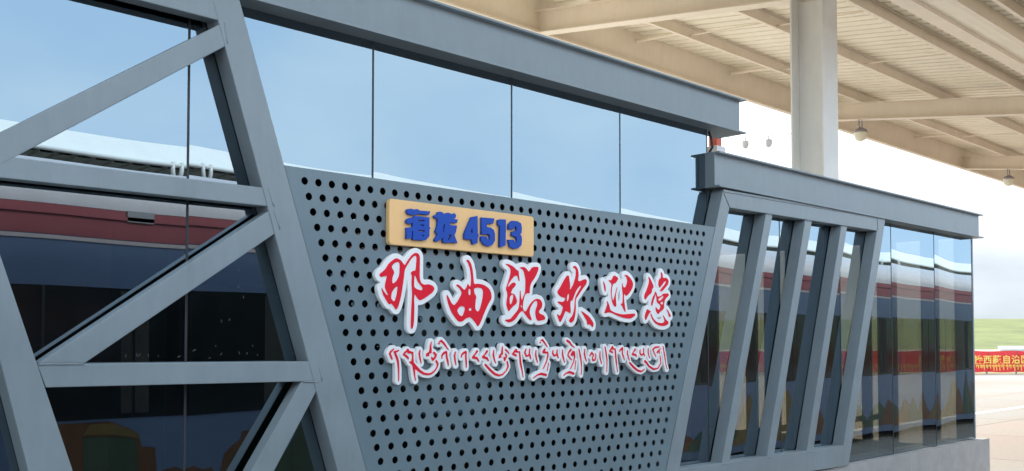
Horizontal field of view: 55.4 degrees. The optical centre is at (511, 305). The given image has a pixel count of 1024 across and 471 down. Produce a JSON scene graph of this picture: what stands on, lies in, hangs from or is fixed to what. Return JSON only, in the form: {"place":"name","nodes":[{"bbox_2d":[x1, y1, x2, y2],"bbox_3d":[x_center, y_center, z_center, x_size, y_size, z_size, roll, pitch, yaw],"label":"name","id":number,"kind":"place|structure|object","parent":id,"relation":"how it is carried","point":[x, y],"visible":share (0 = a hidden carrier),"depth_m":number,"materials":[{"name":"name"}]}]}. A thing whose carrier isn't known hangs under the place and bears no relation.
{"place":"outdoors","nodes":[
{"label":"outdoors","id":0,"kind":"place"},
{"bbox_2d":[707,101,1023,318],"label":"sky","id":1,"kind":"structure","parent":0,"point":[998,257],"materials":[{"name":"white"}]},
{"bbox_2d":[974,319,1023,348],"bbox_3d":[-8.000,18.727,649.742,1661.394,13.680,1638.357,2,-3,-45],"label":"hills","id":2,"kind":"structure","parent":0,"point":[992,333],"depth_m":315.93,"materials":[{"name":"green plant"}]},
{"bbox_2d":[975,349,1023,470],"bbox_3d":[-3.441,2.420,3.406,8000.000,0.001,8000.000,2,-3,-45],"label":"ground","id":3,"kind":"structure","parent":0,"point":[1003,431],"depth_m":28.97,"materials":[{"name":"concrete"}]},
{"bbox_2d":[975,351,1023,373],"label":"slogan banner","id":4,"kind":"object","parent":3,"relation":"on","point":[986,362],"visible":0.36,"depth_m":65.88,"materials":[{"name":"red fabric"}]},
{"bbox_2d":[976,406,1023,413],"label":"road marking","id":5,"kind":"object","parent":3,"relation":"on","point":[999,410],"visible":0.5,"depth_m":31.82,"materials":[{"name":"paint"}]},
{"bbox_2d":[975,372,1023,373],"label":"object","id":6,"kind":"structure","parent":0,"point":[999,372],"depth_m":67.76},
{"bbox_2d":[998,346,1023,350],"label":"shed","id":7,"kind":"structure","parent":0,"point":[1011,348],"depth_m":119.88,"materials":[{"name":"white metal"}]},
{"label":"platform","id":8,"kind":"structure","parent":0,"visible":0},
{"bbox_2d":[0,0,989,470],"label":"glass pavilion","id":9,"kind":"structure","parent":8,"relation":"on","point":[432,92],"depth_m":6.20,"materials":[{"name":"glass"}]},
{"bbox_2d":[0,0,365,470],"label":"steel truss","id":10,"kind":"object","parent":9,"relation":"attached to","point":[312,373],"visible":1,"depth_m":5.12,"materials":[{"name":"grey metal"}]},
{"bbox_2d":[284,165,714,470],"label":"perforated panel","id":11,"kind":"object","parent":9,"relation":"attached to","point":[332,311],"visible":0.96,"depth_m":6.62,"materials":[{"name":"paint"}]},
{"bbox_2d":[372,248,437,333],"bbox_3d":[-0.656,-0.096,6.033,0.490,0.535,0.036,2,-3,-45],"label":"chinese character","id":12,"kind":"object","parent":11,"relation":"attached to","point":[398,278],"visible":1,"depth_m":6.02,"materials":[{"name":"red plastic"}]},
{"bbox_2d":[386,199,533,256],"bbox_3d":[-0.303,-0.500,6.386,1.262,0.281,0.056,2,-3,-45],"label":"altitude board","id":13,"kind":"object","parent":11,"relation":"attached to","point":[422,225],"visible":1,"depth_m":6.32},
{"bbox_2d":[440,255,493,330],"bbox_3d":[-0.289,-0.086,6.396,0.455,0.494,0.036,2,-3,-45],"label":"chinese character","id":14,"kind":"object","parent":11,"relation":"attached to","point":[470,301],"visible":1,"depth_m":6.38,"materials":[{"name":"red plastic"}]},
{"bbox_2d":[499,259,547,326],"bbox_3d":[0.083,-0.083,6.763,0.454,0.459,0.036,2,-3,-45],"label":"chinese character","id":15,"kind":"object","parent":11,"relation":"attached to","point":[518,300],"visible":1,"depth_m":6.72,"materials":[{"name":"plastic"}]},
{"bbox_2d":[383,336,668,384],"bbox_3d":[0.245,0.372,6.907,2.850,0.312,0.036,2,-3,-45],"label":"script sign","id":16,"kind":"object","parent":11,"relation":"attached to","point":[572,357],"visible":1,"depth_m":6.73,"materials":[{"name":"plastic"}]},
{"bbox_2d":[551,262,595,330],"bbox_3d":[0.453,-0.070,7.127,0.456,0.505,0.036,2,-3,-45],"label":"chinese character","id":17,"kind":"object","parent":11,"relation":"attached to","point":[570,286],"visible":1,"depth_m":7.08,"materials":[{"name":"red plastic"}]},
{"bbox_2d":[597,271,636,322],"bbox_3d":[0.814,-0.074,7.483,0.445,0.399,0.036,2,-3,-45],"label":"chinese character","id":18,"kind":"object","parent":11,"relation":"attached to","point":[616,290],"visible":1,"depth_m":7.45,"materials":[{"name":"plastic"}]},
{"bbox_2d":[639,268,672,329],"bbox_3d":[1.156,-0.057,7.820,0.407,0.495,0.036,2,-3,-45],"label":"chinese character","id":19,"kind":"object","parent":11,"relation":"attached to","point":[655,296],"visible":1,"depth_m":7.80,"materials":[{"name":"plastic"}]},
{"bbox_2d":[708,131,713,151],"bbox_3d":[1.774,-1.461,8.700,0.029,0.202,0.059,1,-2,-27],"label":"conduit","id":20,"kind":"object","parent":9,"relation":"attached to","point":[711,141],"visible":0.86,"depth_m":8.68,"materials":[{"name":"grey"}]},
{"bbox_2d":[707,137,724,152],"bbox_3d":[2.015,-1.563,9.610,0.180,0.475,0.130,2,-3,-45],"label":"roof beacon","id":21,"kind":"object","parent":9,"relation":"on","point":[717,144],"visible":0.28,"depth_m":9.56,"materials":[{"name":"red plastic"}]},
{"bbox_2d":[656,189,884,470],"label":"slanted frame","id":22,"kind":"object","parent":9,"relation":"on","point":[806,455],"visible":0.99,"depth_m":9.30,"materials":[{"name":"grey metal"}]},
{"bbox_2d":[435,0,1023,188],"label":"canopy roof","id":23,"kind":"structure","parent":8,"relation":"on","point":[941,81],"depth_m":15.66,"materials":[{"name":"beige metal"}]},
{"bbox_2d":[727,133,790,137],"bbox_3d":[2.978,-2.052,11.728,0.012,0.092,0.894,2,-3,-45],"label":"camera arm","id":24,"kind":"object","parent":23,"relation":"attached to","point":[759,135],"visible":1,"depth_m":11.72},
{"bbox_2d":[742,137,748,148],"bbox_3d":[2.840,-1.982,11.866,0.084,0.141,0.084,2,-3,-45],"label":"dome camera","id":25,"kind":"object","parent":24,"relation":"attached to","point":[745,144],"visible":1,"depth_m":11.84,"materials":[{"name":"white plastic"}]},
{"bbox_2d":[765,136,771,146],"bbox_3d":[3.065,-1.962,11.637,0.084,0.141,0.084,2,-3,-45],"label":"dome camera","id":26,"kind":"object","parent":24,"relation":"attached to","point":[768,142],"visible":1,"depth_m":11.61,"materials":[{"name":"white plastic"}]},
{"bbox_2d":[854,119,867,141],"bbox_3d":[7.016,-3.531,19.624,0.276,0.438,0.276,2,-3,-45],"label":"globe lamp","id":27,"kind":"object","parent":23,"relation":"attached to","point":[860,133],"visible":1,"depth_m":19.54,"materials":[{"name":"white glass"}]},
{"bbox_2d":[1003,169,1014,185],"bbox_3d":[12.854,-3.322,25.236,0.276,0.438,0.276,2,-3,-45],"label":"globe lamp","id":28,"kind":"object","parent":23,"relation":"attached to","point":[1008,180],"visible":1,"depth_m":25.16,"materials":[{"name":"white glass"}]}
]}

